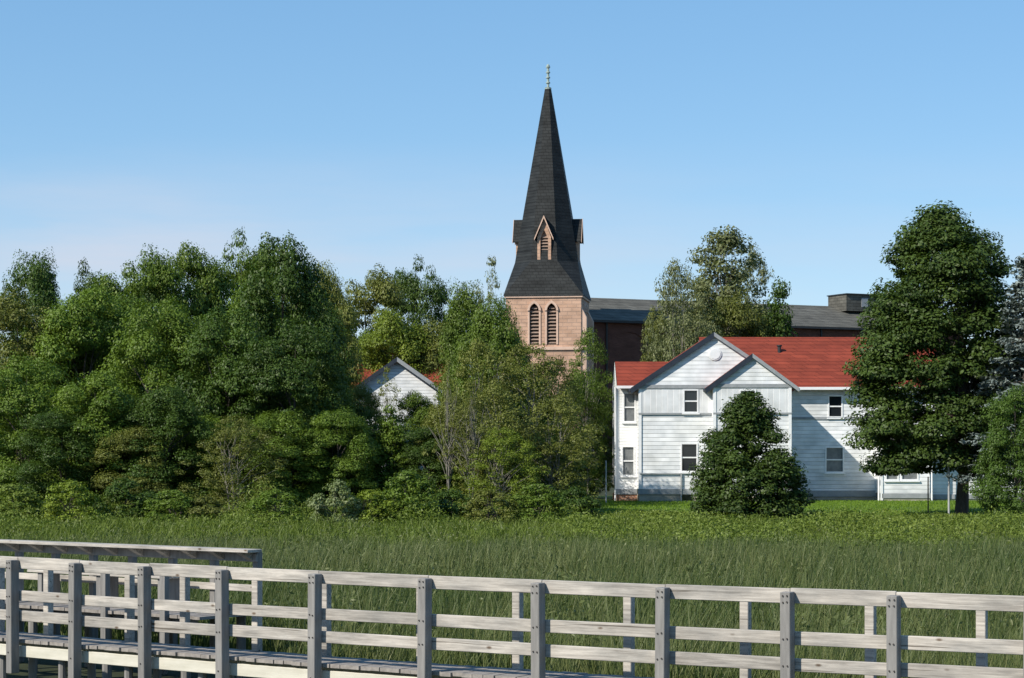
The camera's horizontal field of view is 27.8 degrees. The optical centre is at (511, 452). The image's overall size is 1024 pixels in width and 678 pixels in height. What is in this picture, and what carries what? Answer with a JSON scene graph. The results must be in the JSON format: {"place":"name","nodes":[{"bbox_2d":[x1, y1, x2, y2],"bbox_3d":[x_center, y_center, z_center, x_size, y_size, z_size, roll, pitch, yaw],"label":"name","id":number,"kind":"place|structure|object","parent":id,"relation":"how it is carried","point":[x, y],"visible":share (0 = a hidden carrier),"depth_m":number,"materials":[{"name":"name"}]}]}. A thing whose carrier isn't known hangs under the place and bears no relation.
{"place":"outdoors","nodes":[
{"label":"outdoors","id":0,"kind":"place"},
{"bbox_2d":[7,474,637,677],"bbox_3d":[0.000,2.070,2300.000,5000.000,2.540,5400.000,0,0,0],"label":"ground","id":1,"kind":"structure","parent":0,"point":[47,668],"depth_m":30.98,"materials":[{"name":"soil"}]},
{"bbox_2d":[0,482,50,522],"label":"bush","id":2,"kind":"object","parent":1,"relation":"on","point":[31,498],"visible":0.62,"depth_m":79.09,"materials":[{"name":"green plant"}]},
{"bbox_2d":[0,247,61,425],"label":"broadleaf tree","id":3,"kind":"object","parent":1,"relation":"on","point":[39,281],"visible":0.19,"depth_m":115.36,"materials":[{"name":"green plant"}]},
{"bbox_2d":[0,350,79,500],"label":"broadleaf tree","id":4,"kind":"object","parent":1,"relation":"on","point":[11,377],"visible":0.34,"depth_m":88.71,"materials":[{"name":"green plant"}]},
{"bbox_2d":[0,285,96,489],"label":"broadleaf tree","id":5,"kind":"object","parent":1,"relation":"on","point":[10,320],"visible":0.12,"depth_m":98.85,"materials":[{"name":"green plant"}]},
{"bbox_2d":[7,317,109,457],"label":"broadleaf tree","id":6,"kind":"object","parent":1,"relation":"on","point":[30,368],"visible":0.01,"depth_m":103.04,"materials":[{"name":"green plant"}]},
{"bbox_2d":[4,406,115,513],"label":"broadleaf tree","id":7,"kind":"object","parent":1,"relation":"on","point":[37,467],"visible":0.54,"depth_m":85.99,"materials":[{"name":"green plant"}]},
{"bbox_2d":[42,479,106,524],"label":"bush","id":8,"kind":"object","parent":1,"relation":"on","point":[81,496],"visible":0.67,"depth_m":78.64,"materials":[{"name":"green plant"}]},
{"bbox_2d":[17,282,134,465],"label":"broadleaf tree","id":9,"kind":"object","parent":1,"relation":"on","point":[79,329],"visible":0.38,"depth_m":98.02,"materials":[{"name":"green plant"}]},
{"bbox_2d":[72,257,106,381],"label":"broadleaf tree","id":10,"kind":"object","parent":1,"relation":"on","point":[82,274],"visible":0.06,"depth_m":118.33,"materials":[{"name":"green plant"}]},
{"bbox_2d":[22,369,166,508],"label":"broadleaf tree","id":11,"kind":"object","parent":1,"relation":"on","point":[103,410],"visible":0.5,"depth_m":86.96,"materials":[{"name":"green plant"}]},
{"bbox_2d":[71,291,147,397],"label":"broadleaf tree","id":12,"kind":"object","parent":1,"relation":"on","point":[116,324],"visible":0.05,"depth_m":105.14,"materials":[{"name":"green plant"}]},
{"bbox_2d":[87,477,163,522],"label":"bush","id":13,"kind":"object","parent":1,"relation":"on","point":[117,488],"visible":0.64,"depth_m":80.95,"materials":[{"name":"green plant"}]},
{"bbox_2d":[79,426,178,507],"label":"broadleaf tree","id":14,"kind":"object","parent":1,"relation":"on","point":[126,439],"visible":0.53,"depth_m":86.05,"materials":[{"name":"green plant"}]},
{"bbox_2d":[0,539,261,677],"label":"viewing platform","id":15,"kind":"structure","parent":1,"relation":"on","point":[133,552],"depth_m":30.40,"materials":[{"name":"grey wood"}]},
{"bbox_2d":[27,569,179,599],"bbox_3d":[-6.070,2.023,30.877,3.000,0.466,0.420,0,0,37],"label":"bench","id":16,"kind":"object","parent":15,"relation":"on","point":[174,588],"visible":0.38,"depth_m":30.85,"materials":[{"name":"grey wood"}]},
{"bbox_2d":[85,243,193,390],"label":"broadleaf tree","id":17,"kind":"object","parent":1,"relation":"on","point":[156,280],"visible":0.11,"depth_m":107.54,"materials":[{"name":"green plant"}]},
{"bbox_2d":[85,297,226,479],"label":"broadleaf tree","id":18,"kind":"object","parent":1,"relation":"on","point":[139,344],"visible":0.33,"depth_m":94.22,"materials":[{"name":"green plant"}]},
{"bbox_2d":[133,273,178,312],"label":"broadleaf tree","id":19,"kind":"object","parent":1,"relation":"on","point":[152,297],"visible":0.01,"depth_m":119.84,"materials":[{"name":"green plant"}]},
{"bbox_2d":[103,384,228,510],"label":"broadleaf tree","id":20,"kind":"object","parent":1,"relation":"on","point":[155,405],"visible":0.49,"depth_m":87.06,"materials":[{"name":"green plant"}]},
{"bbox_2d":[142,489,201,522],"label":"bush","id":21,"kind":"object","parent":1,"relation":"on","point":[179,497],"visible":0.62,"depth_m":79.06,"materials":[{"name":"green plant"}]},
{"bbox_2d":[128,296,239,466],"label":"broadleaf tree","id":22,"kind":"object","parent":1,"relation":"on","point":[197,322],"visible":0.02,"depth_m":100.83,"materials":[{"name":"green plant"}]},
{"bbox_2d":[156,240,235,380],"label":"broadleaf tree","id":23,"kind":"object","parent":1,"relation":"on","point":[204,290],"visible":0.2,"depth_m":109.34,"materials":[{"name":"green plant"}]},
{"bbox_2d":[177,495,227,521],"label":"bush","id":24,"kind":"object","parent":1,"relation":"on","point":[199,502],"visible":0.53,"depth_m":79.12,"materials":[{"name":"green plant"}]},
{"bbox_2d":[165,412,252,506],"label":"broadleaf tree","id":25,"kind":"object","parent":1,"relation":"on","point":[186,439],"visible":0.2,"depth_m":89.05,"materials":[{"name":"green plant"}]},
{"bbox_2d":[167,304,288,495],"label":"broadleaf tree","id":26,"kind":"object","parent":1,"relation":"on","point":[211,334],"visible":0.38,"depth_m":91.96,"materials":[{"name":"green plant"}]},
{"bbox_2d":[174,415,287,513],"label":"slender tree","id":27,"kind":"object","parent":1,"relation":"on","point":[233,478],"visible":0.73,"depth_m":85.26,"materials":[{"name":"green plant"}]},
{"bbox_2d":[189,227,287,324],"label":"broadleaf tree","id":28,"kind":"object","parent":1,"relation":"on","point":[240,264],"visible":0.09,"depth_m":112.67,"materials":[{"name":"green plant"}]},
{"bbox_2d":[224,277,291,399],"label":"broadleaf tree","id":29,"kind":"object","parent":1,"relation":"on","point":[233,305],"visible":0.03,"depth_m":103.45,"materials":[{"name":"green plant"}]},
{"bbox_2d":[247,488,304,524],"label":"bush","id":30,"kind":"object","parent":1,"relation":"on","point":[287,504],"visible":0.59,"depth_m":78.25,"materials":[{"name":"green plant"}]},
{"bbox_2d":[222,409,339,512],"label":"broadleaf tree","id":31,"kind":"object","parent":1,"relation":"on","point":[291,450],"visible":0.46,"depth_m":88.14,"materials":[{"name":"green plant"}]},
{"bbox_2d":[220,231,349,463],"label":"broadleaf tree","id":32,"kind":"object","parent":1,"relation":"on","point":[296,281],"visible":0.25,"depth_m":97.08,"materials":[{"name":"green plant"}]},
{"bbox_2d":[239,253,333,318],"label":"broadleaf tree","id":33,"kind":"object","parent":1,"relation":"on","point":[279,296],"depth_m":121.77,"materials":[{"name":"green plant"}]},
{"bbox_2d":[224,318,352,501],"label":"broadleaf tree","id":34,"kind":"object","parent":1,"relation":"on","point":[298,345],"visible":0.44,"depth_m":90.85,"materials":[{"name":"green plant"}]},
{"bbox_2d":[273,378,360,499],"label":"broadleaf tree","id":35,"kind":"object","parent":1,"relation":"on","point":[319,398],"visible":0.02,"depth_m":93.29,"materials":[{"name":"green plant"}]},
{"bbox_2d":[308,355,354,409],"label":"broadleaf tree","id":36,"kind":"object","parent":1,"relation":"on","point":[318,357],"visible":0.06,"depth_m":95.81,"materials":[{"name":"green plant"}]},
{"bbox_2d":[298,258,367,392],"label":"broadleaf tree","id":37,"kind":"object","parent":1,"relation":"on","point":[349,322],"visible":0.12,"depth_m":121.60,"materials":[{"name":"green plant"}]},
{"bbox_2d":[304,479,366,526],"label":"bush","id":38,"kind":"object","parent":1,"relation":"on","point":[317,502],"visible":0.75,"depth_m":77.21,"materials":[{"name":"green plant"}]},
{"bbox_2d":[294,301,381,462],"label":"broadleaf tree","id":39,"kind":"object","parent":1,"relation":"on","point":[332,315],"visible":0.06,"depth_m":105.17,"materials":[{"name":"green plant"}]},
{"bbox_2d":[296,405,383,509],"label":"broadleaf tree","id":40,"kind":"object","parent":1,"relation":"on","point":[353,467],"visible":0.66,"depth_m":89.12,"materials":[{"name":"green plant"}]},
{"bbox_2d":[342,324,371,361],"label":"broadleaf tree","id":41,"kind":"object","parent":1,"relation":"on","point":[360,336],"depth_m":149.31,"materials":[{"name":"green plant"}]},
{"bbox_2d":[349,383,385,471],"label":"broadleaf tree","id":42,"kind":"object","parent":1,"relation":"on","point":[368,397],"visible":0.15,"depth_m":117.73,"materials":[{"name":"green plant"}]},
{"bbox_2d":[342,488,397,525],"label":"bush","id":43,"kind":"object","parent":1,"relation":"on","point":[385,504],"visible":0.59,"depth_m":77.75,"materials":[{"name":"green plant"}]},
{"bbox_2d":[333,262,409,377],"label":"broadleaf tree","id":44,"kind":"object","parent":1,"relation":"on","point":[382,291],"visible":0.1,"depth_m":151.22,"materials":[{"name":"green plant"}]},
{"bbox_2d":[364,402,410,499],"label":"broadleaf tree","id":45,"kind":"object","parent":1,"relation":"on","point":[393,431],"visible":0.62,"depth_m":92.63,"materials":[{"name":"green plant"}]},
{"bbox_2d":[351,305,434,378],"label":"broadleaf tree","id":46,"kind":"object","parent":1,"relation":"on","point":[376,346],"visible":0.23,"depth_m":143.71,"materials":[{"name":"green plant"}]},
{"bbox_2d":[373,366,413,465],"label":"bare tree","id":47,"kind":"object","parent":1,"relation":"on","point":[383,394],"visible":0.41,"depth_m":120.96,"materials":[{"name":"green plant"}]},
{"bbox_2d":[350,426,437,501],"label":"broadleaf tree","id":48,"kind":"object","parent":1,"relation":"on","point":[373,435],"visible":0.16,"depth_m":92.90,"materials":[{"name":"green plant"}]},
{"bbox_2d":[353,357,447,467],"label":"white house","id":49,"kind":"structure","parent":1,"relation":"on","point":[408,377],"depth_m":138.00,"materials":[{"name":"white wood"}]},
{"bbox_2d":[372,469,446,523],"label":"bush","id":50,"kind":"object","parent":1,"relation":"on","point":[424,488],"visible":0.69,"depth_m":78.48,"materials":[{"name":"green plant"}]},
{"bbox_2d":[386,389,438,484],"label":"broadleaf tree","id":51,"kind":"object","parent":1,"relation":"on","point":[417,403],"visible":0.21,"depth_m":99.53,"materials":[{"name":"green plant"}]},
{"bbox_2d":[384,254,451,358],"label":"broadleaf tree","id":52,"kind":"object","parent":1,"relation":"on","point":[437,296],"visible":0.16,"depth_m":156.74,"materials":[{"name":"green plant"}]},
{"bbox_2d":[393,426,467,499],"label":"broadleaf tree","id":53,"kind":"object","parent":1,"relation":"on","point":[425,437],"visible":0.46,"depth_m":91.34,"materials":[{"name":"green plant"}]},
{"bbox_2d":[403,315,466,372],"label":"broadleaf tree","id":54,"kind":"object","parent":1,"relation":"on","point":[429,361],"visible":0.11,"depth_m":144.55,"materials":[{"name":"green plant"}]},
{"bbox_2d":[421,360,471,504],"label":"bare tree","id":55,"kind":"object","parent":1,"relation":"on","point":[450,456],"visible":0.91,"depth_m":87.89,"materials":[{"name":"green plant"}]},
{"bbox_2d":[426,489,475,519],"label":"bush","id":56,"kind":"object","parent":1,"relation":"on","point":[453,509],"visible":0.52,"depth_m":80.32,"materials":[{"name":"green plant"}]},
{"bbox_2d":[410,391,498,499],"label":"broadleaf tree","id":57,"kind":"object","parent":1,"relation":"on","point":[440,410],"visible":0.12,"depth_m":93.00,"materials":[{"name":"green plant"}]},
{"bbox_2d":[430,278,498,418],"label":"broadleaf tree","id":58,"kind":"object","parent":1,"relation":"on","point":[463,306],"visible":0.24,"depth_m":113.33,"materials":[{"name":"green plant"}]},
{"bbox_2d":[442,382,495,496],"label":"bare tree","id":59,"kind":"object","parent":1,"relation":"on","point":[467,452],"visible":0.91,"depth_m":86.98,"materials":[{"name":"green plant"}]},
{"bbox_2d":[438,337,520,494],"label":"slender tree","id":60,"kind":"object","parent":1,"relation":"on","point":[479,349],"visible":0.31,"depth_m":95.74,"materials":[{"name":"green plant"}]},
{"bbox_2d":[458,488,521,524],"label":"bush","id":61,"kind":"object","parent":1,"relation":"on","point":[478,502],"visible":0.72,"depth_m":78.24,"materials":[{"name":"green plant"}]},
{"bbox_2d":[438,292,547,465],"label":"broadleaf tree","id":62,"kind":"object","parent":1,"relation":"on","point":[483,323],"visible":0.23,"depth_m":100.27,"materials":[{"name":"green plant"}]},
{"bbox_2d":[473,256,514,393],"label":"sparse tree","id":63,"kind":"object","parent":1,"relation":"on","point":[491,263],"visible":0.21,"depth_m":105.95,"materials":[{"name":"green plant"}]},
{"bbox_2d":[444,383,544,505],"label":"slender tree","id":64,"kind":"object","parent":1,"relation":"on","point":[495,391],"visible":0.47,"depth_m":88.75,"materials":[{"name":"green plant"}]},
{"bbox_2d":[439,426,551,509],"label":"slender tree","id":65,"kind":"object","parent":1,"relation":"on","point":[507,456],"visible":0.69,"depth_m":85.68,"materials":[{"name":"green plant"}]},
{"bbox_2d":[472,319,532,411],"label":"broadleaf tree","id":66,"kind":"object","parent":1,"relation":"on","point":[523,339],"depth_m":111.58,"materials":[{"name":"green plant"}]},
{"bbox_2d":[0,556,1023,677],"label":"boardwalk","id":67,"kind":"structure","parent":1,"relation":"on","point":[74,648],"depth_m":23.75,"materials":[{"name":"wood"}]},
{"bbox_2d":[0,518,1023,677],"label":"reeds","id":68,"kind":"object","parent":1,"relation":"on","point":[824,576],"visible":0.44,"depth_m":36.50,"materials":[{"name":"green plant"}]},
{"bbox_2d":[0,471,1023,555],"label":"weeds","id":69,"kind":"object","parent":1,"relation":"on","point":[706,522],"visible":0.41,"depth_m":73.98,"materials":[{"name":"green plant"}]},
{"bbox_2d":[0,511,1023,571],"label":"rank grass","id":70,"kind":"structure","parent":1,"relation":"on","point":[485,528],"depth_m":69.64,"materials":[{"name":"green plant"}]},
{"bbox_2d":[477,433,590,498],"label":"broadleaf tree","id":71,"kind":"object","parent":1,"relation":"on","point":[542,482],"visible":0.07,"depth_m":92.25,"materials":[{"name":"green plant"}]},
{"bbox_2d":[502,482,575,523],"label":"bush","id":72,"kind":"object","parent":1,"relation":"on","point":[553,497],"visible":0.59,"depth_m":78.94,"materials":[{"name":"green plant"}]},
{"bbox_2d":[488,341,607,494],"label":"slender tree","id":73,"kind":"object","parent":1,"relation":"on","point":[543,368],"visible":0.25,"depth_m":97.57,"materials":[{"name":"green plant"}]},
{"bbox_2d":[503,64,593,451],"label":"church","id":74,"kind":"structure","parent":1,"relation":"on","point":[546,293],"depth_m":180.68,"materials":[{"name":"pink stone"}]},
{"bbox_2d":[510,379,590,482],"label":"broadleaf tree","id":75,"kind":"object","parent":1,"relation":"on","point":[547,422],"visible":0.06,"depth_m":103.21,"materials":[{"name":"green plant"}]},
{"bbox_2d":[499,395,605,503],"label":"slender tree","id":76,"kind":"object","parent":1,"relation":"on","point":[548,448],"visible":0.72,"depth_m":89.67,"materials":[{"name":"green plant"}]},
{"bbox_2d":[524,355,601,489],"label":"slender tree","id":77,"kind":"object","parent":1,"relation":"on","point":[567,376],"visible":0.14,"depth_m":108.72,"materials":[{"name":"green plant"}]},
{"bbox_2d":[559,486,604,517],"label":"bush","id":78,"kind":"object","parent":1,"relation":"on","point":[581,493],"visible":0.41,"depth_m":83.01,"materials":[{"name":"green plant"}]},
{"bbox_2d":[564,327,613,494],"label":"slender tree","id":79,"kind":"object","parent":1,"relation":"on","point":[594,410],"visible":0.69,"depth_m":111.67,"materials":[{"name":"green plant"}]},
{"bbox_2d":[640,305,678,361],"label":"broadleaf tree","id":80,"kind":"object","parent":1,"relation":"on","point":[652,314],"visible":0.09,"depth_m":130.89,"materials":[{"name":"green plant"}]},
{"bbox_2d":[640,259,722,361],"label":"broadleaf tree","id":81,"kind":"object","parent":1,"relation":"on","point":[673,283],"visible":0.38,"depth_m":127.74,"materials":[{"name":"green plant"}]},
{"bbox_2d":[650,275,717,359],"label":"broadleaf tree","id":82,"kind":"object","parent":1,"relation":"on","point":[685,308],"visible":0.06,"depth_m":135.40,"materials":[{"name":"green plant"}]},
{"bbox_2d":[676,224,771,352],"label":"birch tree","id":83,"kind":"object","parent":1,"relation":"on","point":[733,277],"visible":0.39,"depth_m":133.36,"materials":[{"name":"green plant"}]},
{"bbox_2d":[697,287,775,341],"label":"broadleaf tree","id":84,"kind":"object","parent":1,"relation":"on","point":[731,311],"visible":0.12,"depth_m":129.87,"materials":[{"name":"green plant"}]},
{"bbox_2d":[686,389,816,522],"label":"yard tree","id":85,"kind":"object","parent":1,"relation":"on","point":[773,476],"visible":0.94,"depth_m":78.55,"materials":[{"name":"green plant"}]},
{"bbox_2d":[737,243,787,336],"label":"broadleaf tree","id":86,"kind":"object","parent":1,"relation":"on","point":[763,272],"visible":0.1,"depth_m":137.56,"materials":[{"name":"green plant"}]},
{"bbox_2d":[589,293,953,472],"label":"brick hall","id":87,"kind":"structure","parent":1,"relation":"on","point":[618,324],"depth_m":192.94,"materials":[{"name":"brick"}]},
{"bbox_2d":[763,276,799,336],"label":"conifer tree","id":88,"kind":"object","parent":1,"relation":"on","point":[780,327],"visible":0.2,"depth_m":131.70,"materials":[{"name":"green plant"}]},
{"bbox_2d":[574,496,1020,517],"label":"lawn","id":89,"kind":"structure","parent":1,"relation":"on","point":[602,498],"depth_m":97.26,"materials":[{"name":"green plant"}]},
{"bbox_2d":[555,371,612,495],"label":"broadleaf tree","id":90,"kind":"object","parent":89,"relation":"on","point":[608,457],"visible":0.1,"depth_m":115.64,"materials":[{"name":"green plant"}]},
{"bbox_2d":[605,461,606,502],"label":"pole","id":91,"kind":"object","parent":89,"relation":"on","point":[606,481],"visible":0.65,"depth_m":103.98,"materials":[{"name":"grey metal"}]},
{"bbox_2d":[613,332,1020,501],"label":"white house","id":92,"kind":"structure","parent":1,"relation":"on","point":[665,415],"depth_m":109.60,"materials":[{"name":"white wood"}]},
{"bbox_2d":[682,495,692,499],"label":"basement window","id":93,"kind":"structure","parent":92,"relation":"in","point":[684,497],"depth_m":107.97,"materials":[{"name":"black glass"}]},
{"bbox_2d":[927,477,928,512],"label":"pole","id":94,"kind":"object","parent":1,"relation":"on","point":[927,494],"visible":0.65,"depth_m":89.99,"materials":[{"name":"grey metal"}]},
{"bbox_2d":[840,199,1023,515],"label":"maple tree","id":95,"kind":"object","parent":1,"relation":"on","point":[910,316],"visible":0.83,"depth_m":87.14,"materials":[{"name":"green plant"}]},
{"bbox_2d":[948,466,949,513],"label":"pole","id":96,"kind":"object","parent":1,"relation":"on","point":[948,491],"visible":0.54,"depth_m":86.97,"materials":[{"name":"white metal"}]},
{"bbox_2d":[942,253,1023,513],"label":"spruce tree","id":97,"kind":"object","parent":1,"relation":"on","point":[1013,310],"visible":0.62,"depth_m":85.94,"materials":[{"name":"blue plant"}]},
{"bbox_2d":[962,383,1023,516],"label":"yard tree","id":98,"kind":"object","parent":1,"relation":"on","point":[1001,445],"visible":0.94,"depth_m":79.52,"materials":[{"name":"green plant"}]},
{"bbox_2d":[0,0,1023,411],"label":"sky","id":99,"kind":"structure","parent":0,"point":[368,133],"materials":[{"name":"blue"}]}
]}

